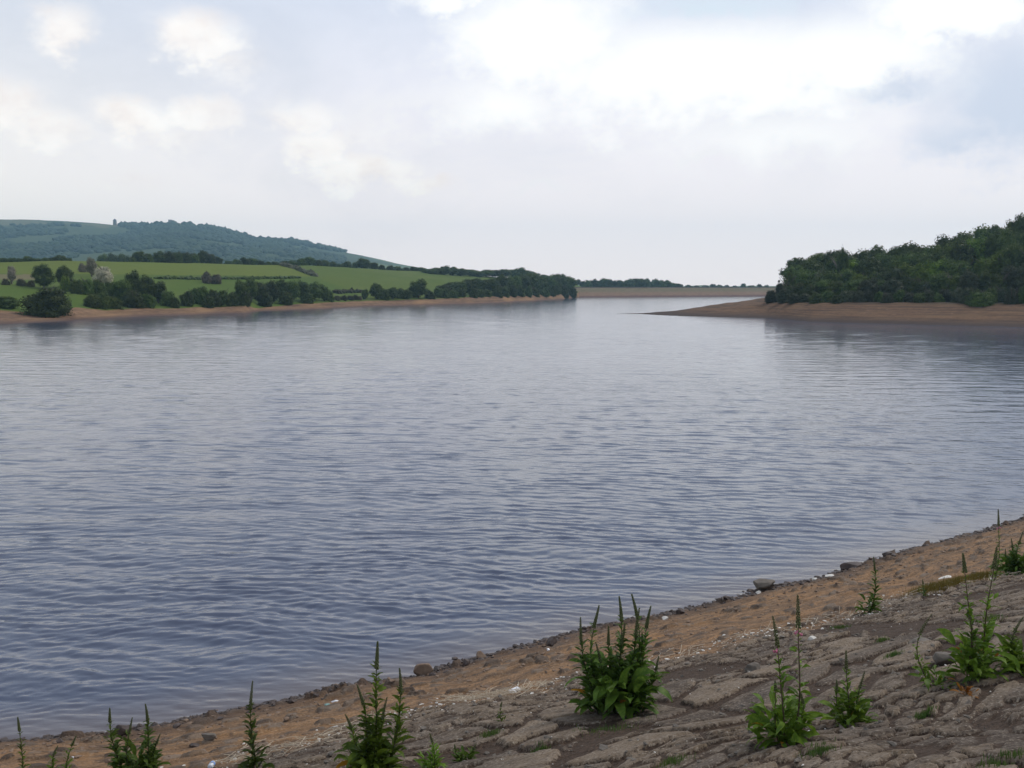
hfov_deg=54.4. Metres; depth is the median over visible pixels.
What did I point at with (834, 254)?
tree
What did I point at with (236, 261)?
tree
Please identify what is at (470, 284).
tree
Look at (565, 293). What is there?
bush
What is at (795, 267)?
tree
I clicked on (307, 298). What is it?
tree
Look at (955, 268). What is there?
tree
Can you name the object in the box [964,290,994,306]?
bush
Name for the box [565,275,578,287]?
tree
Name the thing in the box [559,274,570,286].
tree
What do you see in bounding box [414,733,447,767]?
foxglove
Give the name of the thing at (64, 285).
bush
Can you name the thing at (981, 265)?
tree
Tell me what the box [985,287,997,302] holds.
tree
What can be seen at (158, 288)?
tree
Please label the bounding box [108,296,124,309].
bush
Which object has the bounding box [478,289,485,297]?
bush
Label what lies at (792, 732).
foxglove
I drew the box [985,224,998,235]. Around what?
slender tree
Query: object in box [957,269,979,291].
tree
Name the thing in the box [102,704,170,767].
foxglove
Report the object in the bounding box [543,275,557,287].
tree
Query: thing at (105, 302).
bush
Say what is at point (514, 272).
tree
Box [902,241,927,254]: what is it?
tree
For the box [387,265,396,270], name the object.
tree
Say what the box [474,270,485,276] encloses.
tree
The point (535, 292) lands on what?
bush
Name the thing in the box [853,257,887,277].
tree
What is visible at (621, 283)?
tree
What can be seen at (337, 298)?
bush
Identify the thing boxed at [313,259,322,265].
tree
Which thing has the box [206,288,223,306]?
tree
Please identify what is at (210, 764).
bottle
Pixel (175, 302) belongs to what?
tree
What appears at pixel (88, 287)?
bush
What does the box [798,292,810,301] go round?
tree
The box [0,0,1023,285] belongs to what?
sky
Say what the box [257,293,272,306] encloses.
tree
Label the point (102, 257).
tree
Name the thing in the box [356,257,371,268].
tree
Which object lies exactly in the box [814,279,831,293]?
tree
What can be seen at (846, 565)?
rock
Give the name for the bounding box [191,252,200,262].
tree
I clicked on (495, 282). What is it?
tree
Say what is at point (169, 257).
tree
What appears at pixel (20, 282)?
hedge bush
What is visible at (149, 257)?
tree
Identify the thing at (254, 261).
tree
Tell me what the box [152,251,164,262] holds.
tree
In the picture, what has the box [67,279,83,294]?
bush
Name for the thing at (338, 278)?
terrain
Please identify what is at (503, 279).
tree
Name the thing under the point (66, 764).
foxglove
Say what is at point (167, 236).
hillside wood
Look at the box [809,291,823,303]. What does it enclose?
tree
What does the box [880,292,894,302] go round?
tree
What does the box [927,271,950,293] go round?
tree
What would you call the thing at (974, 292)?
tree
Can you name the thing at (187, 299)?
tree
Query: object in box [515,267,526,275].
tree
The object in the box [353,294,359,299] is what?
bush
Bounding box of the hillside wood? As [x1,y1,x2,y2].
[0,220,347,266]
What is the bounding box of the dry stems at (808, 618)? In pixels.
[648,571,1023,660]
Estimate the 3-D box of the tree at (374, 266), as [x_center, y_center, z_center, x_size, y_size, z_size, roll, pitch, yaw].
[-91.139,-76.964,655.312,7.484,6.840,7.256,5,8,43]
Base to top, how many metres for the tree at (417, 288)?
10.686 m
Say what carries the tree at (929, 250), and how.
on the peninsula
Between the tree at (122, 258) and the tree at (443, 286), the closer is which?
the tree at (443, 286)
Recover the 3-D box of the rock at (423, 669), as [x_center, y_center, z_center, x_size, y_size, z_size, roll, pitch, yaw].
[-1.816,5.889,20.486,0.425,0.327,0.268,-2,4,0]
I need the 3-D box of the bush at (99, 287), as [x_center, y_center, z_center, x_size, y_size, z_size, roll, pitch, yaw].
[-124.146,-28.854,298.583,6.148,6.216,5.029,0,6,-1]
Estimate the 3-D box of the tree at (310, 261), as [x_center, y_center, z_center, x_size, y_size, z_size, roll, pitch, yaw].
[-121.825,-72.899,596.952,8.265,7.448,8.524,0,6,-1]
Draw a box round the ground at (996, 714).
[0,516,1023,767]
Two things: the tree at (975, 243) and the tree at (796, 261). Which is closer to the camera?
the tree at (975, 243)
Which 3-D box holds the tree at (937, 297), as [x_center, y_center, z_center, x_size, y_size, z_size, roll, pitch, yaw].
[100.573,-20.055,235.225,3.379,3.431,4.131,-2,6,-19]
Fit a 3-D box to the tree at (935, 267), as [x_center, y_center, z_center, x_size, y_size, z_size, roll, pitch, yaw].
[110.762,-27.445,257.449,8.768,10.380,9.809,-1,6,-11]
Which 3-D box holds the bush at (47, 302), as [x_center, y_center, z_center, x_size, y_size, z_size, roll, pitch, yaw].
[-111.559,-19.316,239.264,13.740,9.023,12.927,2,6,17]
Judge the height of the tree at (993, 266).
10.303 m
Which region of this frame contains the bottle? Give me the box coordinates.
[208,761,215,767]
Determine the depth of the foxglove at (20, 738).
13.79 m
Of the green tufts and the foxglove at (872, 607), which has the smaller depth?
the green tufts
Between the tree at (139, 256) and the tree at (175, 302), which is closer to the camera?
the tree at (175, 302)
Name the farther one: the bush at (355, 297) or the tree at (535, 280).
the tree at (535, 280)
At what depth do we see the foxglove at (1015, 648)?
11.88 m
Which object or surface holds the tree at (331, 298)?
on the terrain at (338, 278)
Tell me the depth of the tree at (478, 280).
515.71 m
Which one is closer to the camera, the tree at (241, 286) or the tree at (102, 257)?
the tree at (241, 286)
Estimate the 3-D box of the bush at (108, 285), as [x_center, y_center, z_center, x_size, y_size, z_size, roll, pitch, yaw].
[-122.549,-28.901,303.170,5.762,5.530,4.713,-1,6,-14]
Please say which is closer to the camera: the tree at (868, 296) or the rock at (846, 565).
the rock at (846, 565)
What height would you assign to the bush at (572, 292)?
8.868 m
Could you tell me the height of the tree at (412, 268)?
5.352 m
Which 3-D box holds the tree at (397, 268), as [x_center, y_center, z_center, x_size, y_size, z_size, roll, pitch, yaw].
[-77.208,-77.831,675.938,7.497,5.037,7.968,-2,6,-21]
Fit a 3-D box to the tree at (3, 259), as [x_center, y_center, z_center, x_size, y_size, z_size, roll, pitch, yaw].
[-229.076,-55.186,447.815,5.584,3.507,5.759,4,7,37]
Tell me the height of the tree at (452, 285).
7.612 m
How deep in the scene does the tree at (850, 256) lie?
302.84 m
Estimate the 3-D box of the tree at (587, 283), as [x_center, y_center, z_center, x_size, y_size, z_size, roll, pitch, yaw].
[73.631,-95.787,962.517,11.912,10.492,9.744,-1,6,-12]
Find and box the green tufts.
[477,614,1023,767]
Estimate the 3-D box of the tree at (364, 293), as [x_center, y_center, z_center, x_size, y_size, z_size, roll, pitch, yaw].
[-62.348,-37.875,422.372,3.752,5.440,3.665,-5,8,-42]
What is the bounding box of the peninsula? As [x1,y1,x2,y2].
[622,292,1023,326]
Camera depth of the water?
42.01 m
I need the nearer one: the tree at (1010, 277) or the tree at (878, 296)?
the tree at (1010, 277)
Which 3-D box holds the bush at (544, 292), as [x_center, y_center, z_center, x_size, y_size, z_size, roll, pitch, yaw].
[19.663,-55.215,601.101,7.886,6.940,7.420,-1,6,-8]
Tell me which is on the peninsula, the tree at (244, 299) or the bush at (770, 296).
the bush at (770, 296)
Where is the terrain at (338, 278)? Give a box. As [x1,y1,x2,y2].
[0,219,775,323]
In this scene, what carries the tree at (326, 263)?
on the terrain at (338, 278)
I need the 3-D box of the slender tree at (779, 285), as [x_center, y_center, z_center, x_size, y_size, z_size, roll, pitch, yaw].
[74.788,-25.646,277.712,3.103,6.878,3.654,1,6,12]
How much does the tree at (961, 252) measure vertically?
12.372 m
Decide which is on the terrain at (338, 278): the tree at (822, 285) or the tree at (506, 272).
the tree at (506, 272)
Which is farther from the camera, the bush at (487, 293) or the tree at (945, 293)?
the bush at (487, 293)
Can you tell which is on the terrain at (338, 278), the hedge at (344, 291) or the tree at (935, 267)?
the hedge at (344, 291)
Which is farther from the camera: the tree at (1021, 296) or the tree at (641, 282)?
the tree at (641, 282)
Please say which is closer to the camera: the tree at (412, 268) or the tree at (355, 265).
the tree at (355, 265)
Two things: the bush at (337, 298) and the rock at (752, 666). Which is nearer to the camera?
the rock at (752, 666)
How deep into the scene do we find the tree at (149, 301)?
285.51 m
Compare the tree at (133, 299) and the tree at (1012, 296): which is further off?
the tree at (133, 299)
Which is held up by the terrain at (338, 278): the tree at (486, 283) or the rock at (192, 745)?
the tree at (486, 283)
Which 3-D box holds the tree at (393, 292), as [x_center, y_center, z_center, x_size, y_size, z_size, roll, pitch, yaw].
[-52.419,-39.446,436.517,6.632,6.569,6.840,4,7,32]
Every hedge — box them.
[153,275,300,279]
[279,262,318,276]
[332,288,361,293]
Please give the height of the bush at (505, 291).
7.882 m
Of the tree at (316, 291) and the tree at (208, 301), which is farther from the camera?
the tree at (316, 291)
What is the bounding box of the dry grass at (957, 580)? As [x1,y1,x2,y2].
[900,569,1004,597]
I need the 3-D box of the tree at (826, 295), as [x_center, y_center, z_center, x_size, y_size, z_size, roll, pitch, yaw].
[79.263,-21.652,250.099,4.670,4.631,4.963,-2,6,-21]
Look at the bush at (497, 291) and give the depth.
511.50 m
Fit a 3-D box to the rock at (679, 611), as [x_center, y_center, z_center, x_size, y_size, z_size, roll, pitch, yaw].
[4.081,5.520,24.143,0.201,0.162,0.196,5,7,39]
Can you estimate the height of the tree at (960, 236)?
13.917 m
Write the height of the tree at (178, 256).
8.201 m
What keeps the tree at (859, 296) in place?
on the peninsula
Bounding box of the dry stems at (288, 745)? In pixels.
[211,710,396,767]
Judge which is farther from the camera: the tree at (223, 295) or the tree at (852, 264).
the tree at (223, 295)
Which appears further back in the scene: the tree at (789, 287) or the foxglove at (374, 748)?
the tree at (789, 287)
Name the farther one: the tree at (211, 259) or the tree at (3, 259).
the tree at (211, 259)
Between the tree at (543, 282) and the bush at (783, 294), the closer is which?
the bush at (783, 294)
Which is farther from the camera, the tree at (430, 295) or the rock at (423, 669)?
the tree at (430, 295)
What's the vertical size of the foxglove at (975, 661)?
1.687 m
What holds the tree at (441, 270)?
on the terrain at (338, 278)
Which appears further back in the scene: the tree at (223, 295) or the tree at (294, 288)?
the tree at (294, 288)
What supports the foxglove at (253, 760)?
on the ground at (996, 714)
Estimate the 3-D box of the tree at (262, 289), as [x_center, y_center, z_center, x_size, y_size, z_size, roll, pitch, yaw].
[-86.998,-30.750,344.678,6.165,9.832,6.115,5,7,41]
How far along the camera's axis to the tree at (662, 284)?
963.16 m
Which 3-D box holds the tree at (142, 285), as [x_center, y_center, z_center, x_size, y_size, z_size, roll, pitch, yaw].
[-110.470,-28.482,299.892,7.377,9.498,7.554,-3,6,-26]
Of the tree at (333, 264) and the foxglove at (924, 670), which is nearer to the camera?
the foxglove at (924, 670)
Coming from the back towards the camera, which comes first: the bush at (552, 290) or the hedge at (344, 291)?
the bush at (552, 290)
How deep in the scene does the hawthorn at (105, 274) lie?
337.86 m
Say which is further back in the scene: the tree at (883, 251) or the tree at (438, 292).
the tree at (438, 292)
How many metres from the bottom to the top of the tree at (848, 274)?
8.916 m
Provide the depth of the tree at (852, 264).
282.25 m
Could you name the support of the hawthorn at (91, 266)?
on the terrain at (338, 278)
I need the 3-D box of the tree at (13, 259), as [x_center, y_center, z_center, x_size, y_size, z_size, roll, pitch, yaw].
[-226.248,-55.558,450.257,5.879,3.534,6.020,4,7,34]
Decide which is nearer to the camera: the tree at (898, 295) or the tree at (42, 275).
the tree at (898, 295)
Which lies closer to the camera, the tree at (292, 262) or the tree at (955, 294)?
the tree at (955, 294)
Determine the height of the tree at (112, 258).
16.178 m
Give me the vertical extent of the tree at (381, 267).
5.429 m
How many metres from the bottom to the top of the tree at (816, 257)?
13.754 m
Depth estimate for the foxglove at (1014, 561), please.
22.19 m
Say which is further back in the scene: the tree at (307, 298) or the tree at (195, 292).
the tree at (307, 298)
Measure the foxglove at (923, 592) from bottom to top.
0.435 m
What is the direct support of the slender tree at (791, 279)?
on the peninsula
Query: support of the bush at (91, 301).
on the terrain at (338, 278)
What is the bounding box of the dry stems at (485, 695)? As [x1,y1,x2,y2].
[429,679,557,704]
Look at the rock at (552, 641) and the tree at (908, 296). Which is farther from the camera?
the tree at (908, 296)
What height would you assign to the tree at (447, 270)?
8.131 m
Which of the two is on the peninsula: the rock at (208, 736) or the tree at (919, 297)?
the tree at (919, 297)
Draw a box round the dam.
[575,287,775,296]
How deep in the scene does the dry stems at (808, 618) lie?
19.43 m
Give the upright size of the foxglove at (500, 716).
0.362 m
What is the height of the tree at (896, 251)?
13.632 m
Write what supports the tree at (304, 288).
on the terrain at (338, 278)
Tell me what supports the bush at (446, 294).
on the terrain at (338, 278)
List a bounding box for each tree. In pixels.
[0,257,8,261]
[7,257,17,261]
[22,256,35,261]
[30,263,55,288]
[53,255,65,260]
[55,264,74,282]
[96,253,108,261]
[108,252,117,261]
[109,279,132,300]
[117,253,131,261]
[120,289,146,308]
[124,270,139,291]
[129,257,137,261]
[132,251,145,261]
[132,274,154,297]
[142,252,154,261]
[142,292,156,307]
[149,281,166,302]
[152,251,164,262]
[159,251,176,262]
[159,291,174,306]
[170,297,179,307]
[172,250,183,262]
[178,289,195,306]
[181,252,191,262]
[189,287,199,303]
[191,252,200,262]
[195,285,208,304]
[197,250,208,262]
[201,295,214,307]
[204,252,216,263]
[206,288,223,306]
[215,256,222,263]
[219,289,228,303]
[225,291,239,305]
[231,259,242,264]
[234,279,249,297]
[237,292,251,306]
[240,257,249,264]
[245,277,258,300]
[249,258,258,264]
[253,281,269,301]
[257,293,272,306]
[265,280,279,302]
[275,278,288,298]
[278,291,293,304]
[285,280,301,299]
[288,260,297,265]
[296,258,307,265]
[298,279,310,298]
[299,292,315,303]
[305,257,314,265]
[308,281,323,299]
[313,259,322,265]
[317,284,330,300]
[322,260,330,266]
[329,289,334,301]
[330,261,336,266]
[341,261,352,267]
[352,262,358,267]
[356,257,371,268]
[361,288,368,298]
[368,262,378,268]
[368,283,383,298]
[379,265,386,269]
[379,288,389,300]
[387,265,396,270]
[387,287,399,298]
[394,266,403,270]
[397,288,406,298]
[405,289,412,298]
[407,278,429,297]
[410,266,417,270]
[420,269,438,273]
[424,290,435,298]
[433,268,444,273]
[433,287,444,296]
[436,285,450,291]
[440,265,452,274]
[444,281,459,290]
[448,266,459,275]
[454,281,467,290]
[455,268,468,275]
[463,278,478,293]
[466,269,476,275]
[471,277,483,289]
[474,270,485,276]
[480,279,492,291]
[481,269,493,276]
[488,278,500,291]
[491,270,504,276]
[496,274,509,287]
[499,269,511,276]
[509,269,519,276]
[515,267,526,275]
[526,272,540,287]
[537,275,548,289]
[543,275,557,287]
[548,274,561,286]
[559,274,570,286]
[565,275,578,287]
[582,280,592,286]
[590,278,597,286]
[599,278,608,286]
[607,279,612,286]
[613,280,619,286]
[617,280,623,286]
[625,279,635,286]
[636,278,646,286]
[659,281,666,286]
[665,280,671,286]
[775,280,782,292]
[778,257,805,274]
[778,285,792,291]
[780,269,795,286]
[781,264,801,281]
[786,293,801,304]
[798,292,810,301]
[800,258,829,273]
[805,252,825,264]
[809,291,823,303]
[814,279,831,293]
[821,289,834,302]
[822,250,839,267]
[824,258,836,272]
[829,295,844,303]
[830,244,848,273]
[835,258,861,274]
[838,268,857,282]
[839,290,853,301]
[840,250,858,262]
[843,278,862,291]
[852,248,881,259]
[852,273,868,281]
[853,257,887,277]
[853,290,866,301]
[862,289,873,301]
[869,244,887,255]
[874,291,882,301]
[875,253,891,270]
[876,279,886,291]
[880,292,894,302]
[886,245,908,258]
[893,289,904,301]
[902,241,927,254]
[903,290,914,301]
[912,292,926,302]
[918,245,942,255]
[924,288,934,301]
[925,258,951,281]
[926,243,955,262]
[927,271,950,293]
[933,292,945,301]
[934,233,951,247]
[939,256,965,276]
[939,288,950,301]
[943,239,976,267]
[948,231,975,248]
[948,287,962,302]
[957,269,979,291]
[959,287,973,303]
[964,237,988,270]
[964,289,980,304]
[970,223,990,239]
[974,257,991,279]
[978,230,1002,258]
[979,227,1007,240]
[984,251,1002,280]
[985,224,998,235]
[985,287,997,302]
[991,227,1023,255]
[998,240,1023,272]
[999,264,1018,291]
[1003,286,1019,303]
[1004,212,1023,234]
[1017,286,1023,303]
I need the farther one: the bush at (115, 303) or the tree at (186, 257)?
the tree at (186, 257)
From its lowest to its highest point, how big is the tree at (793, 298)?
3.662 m
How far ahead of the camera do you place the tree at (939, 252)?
271.50 m
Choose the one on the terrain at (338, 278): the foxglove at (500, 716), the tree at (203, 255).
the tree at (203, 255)
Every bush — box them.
[0,296,19,308]
[1,278,10,284]
[15,279,26,285]
[15,286,72,317]
[26,280,35,286]
[59,274,72,291]
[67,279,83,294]
[77,263,86,271]
[80,277,94,294]
[82,293,101,308]
[92,278,108,295]
[97,292,111,309]
[104,282,113,295]
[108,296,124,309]
[334,295,340,300]
[340,294,347,300]
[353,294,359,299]
[439,288,450,298]
[450,288,458,297]
[456,287,465,296]
[468,288,478,298]
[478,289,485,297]
[483,289,491,296]
[491,286,503,297]
[500,284,509,297]
[509,285,517,296]
[516,285,525,296]
[524,286,533,297]
[532,288,540,297]
[540,287,550,296]
[548,285,557,296]
[555,285,562,294]
[561,284,569,298]
[569,287,577,297]
[764,289,776,303]
[776,286,790,303]
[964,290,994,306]
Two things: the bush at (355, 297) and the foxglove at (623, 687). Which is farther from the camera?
the bush at (355, 297)
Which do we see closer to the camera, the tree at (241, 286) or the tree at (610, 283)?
the tree at (241, 286)
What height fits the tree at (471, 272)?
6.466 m
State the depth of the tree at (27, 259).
453.41 m
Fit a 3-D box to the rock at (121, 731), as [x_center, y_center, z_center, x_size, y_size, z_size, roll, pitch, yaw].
[-6.798,6.054,17.392,0.320,0.192,0.174,4,0,0]
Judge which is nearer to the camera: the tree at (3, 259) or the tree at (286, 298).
the tree at (286, 298)
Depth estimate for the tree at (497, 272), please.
730.49 m
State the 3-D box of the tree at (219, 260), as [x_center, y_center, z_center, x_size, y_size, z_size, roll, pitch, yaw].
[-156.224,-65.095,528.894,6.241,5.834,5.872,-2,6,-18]
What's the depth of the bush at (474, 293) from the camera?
486.36 m
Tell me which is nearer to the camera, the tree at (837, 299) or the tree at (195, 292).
the tree at (837, 299)
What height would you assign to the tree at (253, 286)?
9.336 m
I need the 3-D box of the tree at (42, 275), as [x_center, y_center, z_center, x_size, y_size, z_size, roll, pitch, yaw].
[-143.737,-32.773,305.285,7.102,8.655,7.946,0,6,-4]
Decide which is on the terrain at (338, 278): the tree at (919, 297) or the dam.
the dam
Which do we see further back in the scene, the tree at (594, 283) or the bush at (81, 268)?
the tree at (594, 283)
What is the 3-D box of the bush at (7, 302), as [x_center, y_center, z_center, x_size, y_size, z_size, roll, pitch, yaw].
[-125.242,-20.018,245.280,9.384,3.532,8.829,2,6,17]
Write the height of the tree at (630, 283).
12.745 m
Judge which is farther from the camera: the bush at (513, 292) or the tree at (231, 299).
the bush at (513, 292)
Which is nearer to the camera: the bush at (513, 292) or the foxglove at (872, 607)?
the foxglove at (872, 607)
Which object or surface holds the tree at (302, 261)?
on the terrain at (338, 278)
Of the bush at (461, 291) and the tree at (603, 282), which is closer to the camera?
the bush at (461, 291)
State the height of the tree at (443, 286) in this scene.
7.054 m
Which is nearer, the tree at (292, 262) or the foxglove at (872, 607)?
the foxglove at (872, 607)
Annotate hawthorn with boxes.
[7,265,16,283]
[84,256,97,276]
[91,265,113,282]
[201,271,211,283]
[211,274,221,283]
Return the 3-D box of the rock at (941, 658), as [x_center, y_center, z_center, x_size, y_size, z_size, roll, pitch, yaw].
[5.728,3.630,13.162,0.357,0.183,0.264,-3,4,-11]
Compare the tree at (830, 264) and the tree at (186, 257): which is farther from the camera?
the tree at (186, 257)
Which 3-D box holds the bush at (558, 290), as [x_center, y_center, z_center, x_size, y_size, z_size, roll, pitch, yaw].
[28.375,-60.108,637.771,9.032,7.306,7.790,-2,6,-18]
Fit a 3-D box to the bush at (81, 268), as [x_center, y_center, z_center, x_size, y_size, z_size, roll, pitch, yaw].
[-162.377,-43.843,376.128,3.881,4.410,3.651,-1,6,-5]
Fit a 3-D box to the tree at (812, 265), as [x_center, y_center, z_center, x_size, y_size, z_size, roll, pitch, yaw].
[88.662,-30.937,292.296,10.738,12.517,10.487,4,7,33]
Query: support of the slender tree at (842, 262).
on the peninsula
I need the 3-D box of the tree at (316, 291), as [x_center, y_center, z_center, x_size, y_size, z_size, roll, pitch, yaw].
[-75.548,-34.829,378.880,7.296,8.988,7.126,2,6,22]
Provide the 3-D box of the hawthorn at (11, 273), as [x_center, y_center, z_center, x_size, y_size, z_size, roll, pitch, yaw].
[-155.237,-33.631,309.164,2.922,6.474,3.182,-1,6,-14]
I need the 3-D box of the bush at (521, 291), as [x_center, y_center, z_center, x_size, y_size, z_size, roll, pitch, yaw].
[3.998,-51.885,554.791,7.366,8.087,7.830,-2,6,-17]
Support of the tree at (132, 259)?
on the terrain at (338, 278)
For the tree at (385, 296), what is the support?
on the terrain at (338, 278)
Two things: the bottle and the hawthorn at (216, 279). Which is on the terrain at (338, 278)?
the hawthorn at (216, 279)
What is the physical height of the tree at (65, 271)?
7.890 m
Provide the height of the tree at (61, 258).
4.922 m
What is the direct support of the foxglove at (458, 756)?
on the ground at (996, 714)
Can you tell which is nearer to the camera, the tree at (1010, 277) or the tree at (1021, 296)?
the tree at (1021, 296)
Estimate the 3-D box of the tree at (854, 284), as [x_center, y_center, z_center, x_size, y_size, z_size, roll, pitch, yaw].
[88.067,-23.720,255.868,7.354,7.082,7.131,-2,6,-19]
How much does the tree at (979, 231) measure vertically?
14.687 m
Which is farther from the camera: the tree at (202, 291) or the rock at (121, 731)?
the tree at (202, 291)
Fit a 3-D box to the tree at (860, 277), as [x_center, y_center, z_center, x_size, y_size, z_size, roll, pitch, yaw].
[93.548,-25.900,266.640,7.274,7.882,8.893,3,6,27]
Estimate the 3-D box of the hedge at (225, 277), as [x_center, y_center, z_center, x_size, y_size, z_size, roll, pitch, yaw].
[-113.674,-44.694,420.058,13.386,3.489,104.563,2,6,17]
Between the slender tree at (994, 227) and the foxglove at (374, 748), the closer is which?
the foxglove at (374, 748)
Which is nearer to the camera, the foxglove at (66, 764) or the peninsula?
the foxglove at (66, 764)
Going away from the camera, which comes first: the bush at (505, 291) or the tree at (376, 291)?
the tree at (376, 291)
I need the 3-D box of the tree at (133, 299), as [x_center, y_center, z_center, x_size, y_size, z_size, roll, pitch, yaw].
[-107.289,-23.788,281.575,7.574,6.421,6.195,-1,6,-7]
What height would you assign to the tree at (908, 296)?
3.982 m
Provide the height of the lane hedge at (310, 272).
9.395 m
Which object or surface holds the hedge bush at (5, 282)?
on the terrain at (338, 278)
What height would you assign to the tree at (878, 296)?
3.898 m
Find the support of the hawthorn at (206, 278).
on the terrain at (338, 278)
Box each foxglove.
[16,717,31,767]
[46,735,76,767]
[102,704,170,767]
[237,681,274,767]
[334,641,414,767]
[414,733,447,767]
[451,744,478,761]
[496,702,505,720]
[564,594,672,720]
[743,594,832,749]
[818,651,878,727]
[854,557,882,613]
[908,614,958,690]
[917,579,928,595]
[934,546,1023,683]
[988,532,1023,575]
[989,509,1002,579]
[990,616,1023,672]
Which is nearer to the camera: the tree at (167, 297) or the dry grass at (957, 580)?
the dry grass at (957, 580)
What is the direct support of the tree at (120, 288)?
on the terrain at (338, 278)
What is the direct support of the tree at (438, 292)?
on the terrain at (338, 278)
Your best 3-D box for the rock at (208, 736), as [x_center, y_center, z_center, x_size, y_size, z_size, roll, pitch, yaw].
[-4.816,5.591,15.809,0.235,0.096,0.137,-1,5,0]
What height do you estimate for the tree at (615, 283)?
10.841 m
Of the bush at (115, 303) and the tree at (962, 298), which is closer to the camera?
the tree at (962, 298)
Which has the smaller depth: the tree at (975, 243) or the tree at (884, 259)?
the tree at (975, 243)
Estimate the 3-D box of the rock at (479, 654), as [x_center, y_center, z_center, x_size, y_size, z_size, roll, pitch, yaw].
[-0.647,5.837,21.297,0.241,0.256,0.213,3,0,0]
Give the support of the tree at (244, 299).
on the terrain at (338, 278)
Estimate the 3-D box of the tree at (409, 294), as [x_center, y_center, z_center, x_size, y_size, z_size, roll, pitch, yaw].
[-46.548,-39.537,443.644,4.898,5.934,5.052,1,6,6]
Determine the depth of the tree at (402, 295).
441.18 m
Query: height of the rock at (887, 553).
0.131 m
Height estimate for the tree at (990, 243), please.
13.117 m
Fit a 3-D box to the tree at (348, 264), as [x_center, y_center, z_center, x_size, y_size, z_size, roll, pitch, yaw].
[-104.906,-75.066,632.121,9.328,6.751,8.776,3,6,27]
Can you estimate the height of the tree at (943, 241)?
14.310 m
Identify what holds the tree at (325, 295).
on the terrain at (338, 278)
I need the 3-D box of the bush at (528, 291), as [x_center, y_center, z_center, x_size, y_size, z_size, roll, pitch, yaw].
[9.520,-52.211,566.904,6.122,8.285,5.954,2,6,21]
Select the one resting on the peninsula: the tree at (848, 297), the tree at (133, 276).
the tree at (848, 297)
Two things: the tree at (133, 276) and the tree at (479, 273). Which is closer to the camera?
the tree at (133, 276)
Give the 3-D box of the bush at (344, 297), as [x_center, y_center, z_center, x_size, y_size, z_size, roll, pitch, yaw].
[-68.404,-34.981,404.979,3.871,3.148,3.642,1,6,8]
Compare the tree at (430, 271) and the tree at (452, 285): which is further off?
the tree at (430, 271)
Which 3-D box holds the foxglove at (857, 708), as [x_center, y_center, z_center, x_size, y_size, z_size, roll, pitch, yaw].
[3.696,3.371,10.862,0.632,0.891,0.653,0,6,0]
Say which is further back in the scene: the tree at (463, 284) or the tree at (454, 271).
the tree at (454, 271)
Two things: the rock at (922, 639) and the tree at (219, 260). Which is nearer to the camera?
the rock at (922, 639)
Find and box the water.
[0,296,1023,739]
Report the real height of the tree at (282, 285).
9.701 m
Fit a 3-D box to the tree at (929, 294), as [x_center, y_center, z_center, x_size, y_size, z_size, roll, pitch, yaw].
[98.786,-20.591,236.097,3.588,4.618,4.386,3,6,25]
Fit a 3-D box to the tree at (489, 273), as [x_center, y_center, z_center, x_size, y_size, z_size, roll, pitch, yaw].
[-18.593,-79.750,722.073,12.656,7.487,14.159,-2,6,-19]
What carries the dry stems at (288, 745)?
on the ground at (996, 714)
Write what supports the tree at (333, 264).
on the terrain at (338, 278)
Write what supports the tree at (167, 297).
on the terrain at (338, 278)
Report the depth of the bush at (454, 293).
471.90 m
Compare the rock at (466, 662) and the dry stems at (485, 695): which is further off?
the rock at (466, 662)
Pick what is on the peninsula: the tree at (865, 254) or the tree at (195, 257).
the tree at (865, 254)
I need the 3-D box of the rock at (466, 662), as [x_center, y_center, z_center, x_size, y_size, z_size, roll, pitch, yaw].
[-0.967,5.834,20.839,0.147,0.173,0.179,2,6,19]
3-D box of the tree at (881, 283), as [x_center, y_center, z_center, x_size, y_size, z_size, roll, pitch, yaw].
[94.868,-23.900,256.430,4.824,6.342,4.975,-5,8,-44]
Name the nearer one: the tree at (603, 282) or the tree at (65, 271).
the tree at (65, 271)
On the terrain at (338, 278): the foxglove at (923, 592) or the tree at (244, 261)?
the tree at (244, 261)
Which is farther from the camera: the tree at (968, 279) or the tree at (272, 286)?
the tree at (272, 286)
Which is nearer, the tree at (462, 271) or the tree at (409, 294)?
the tree at (409, 294)
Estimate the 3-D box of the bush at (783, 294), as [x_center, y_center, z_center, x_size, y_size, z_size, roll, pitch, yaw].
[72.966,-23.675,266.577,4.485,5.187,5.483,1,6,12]
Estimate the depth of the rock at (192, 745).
15.56 m
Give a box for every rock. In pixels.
[114,725,132,735]
[189,743,199,747]
[201,733,216,739]
[413,663,433,675]
[462,658,469,665]
[476,651,485,658]
[547,636,556,645]
[675,609,684,613]
[744,662,759,671]
[753,578,774,588]
[840,562,861,569]
[882,551,892,555]
[908,636,929,643]
[932,652,957,665]
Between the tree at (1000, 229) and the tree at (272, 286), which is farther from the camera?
the tree at (272, 286)

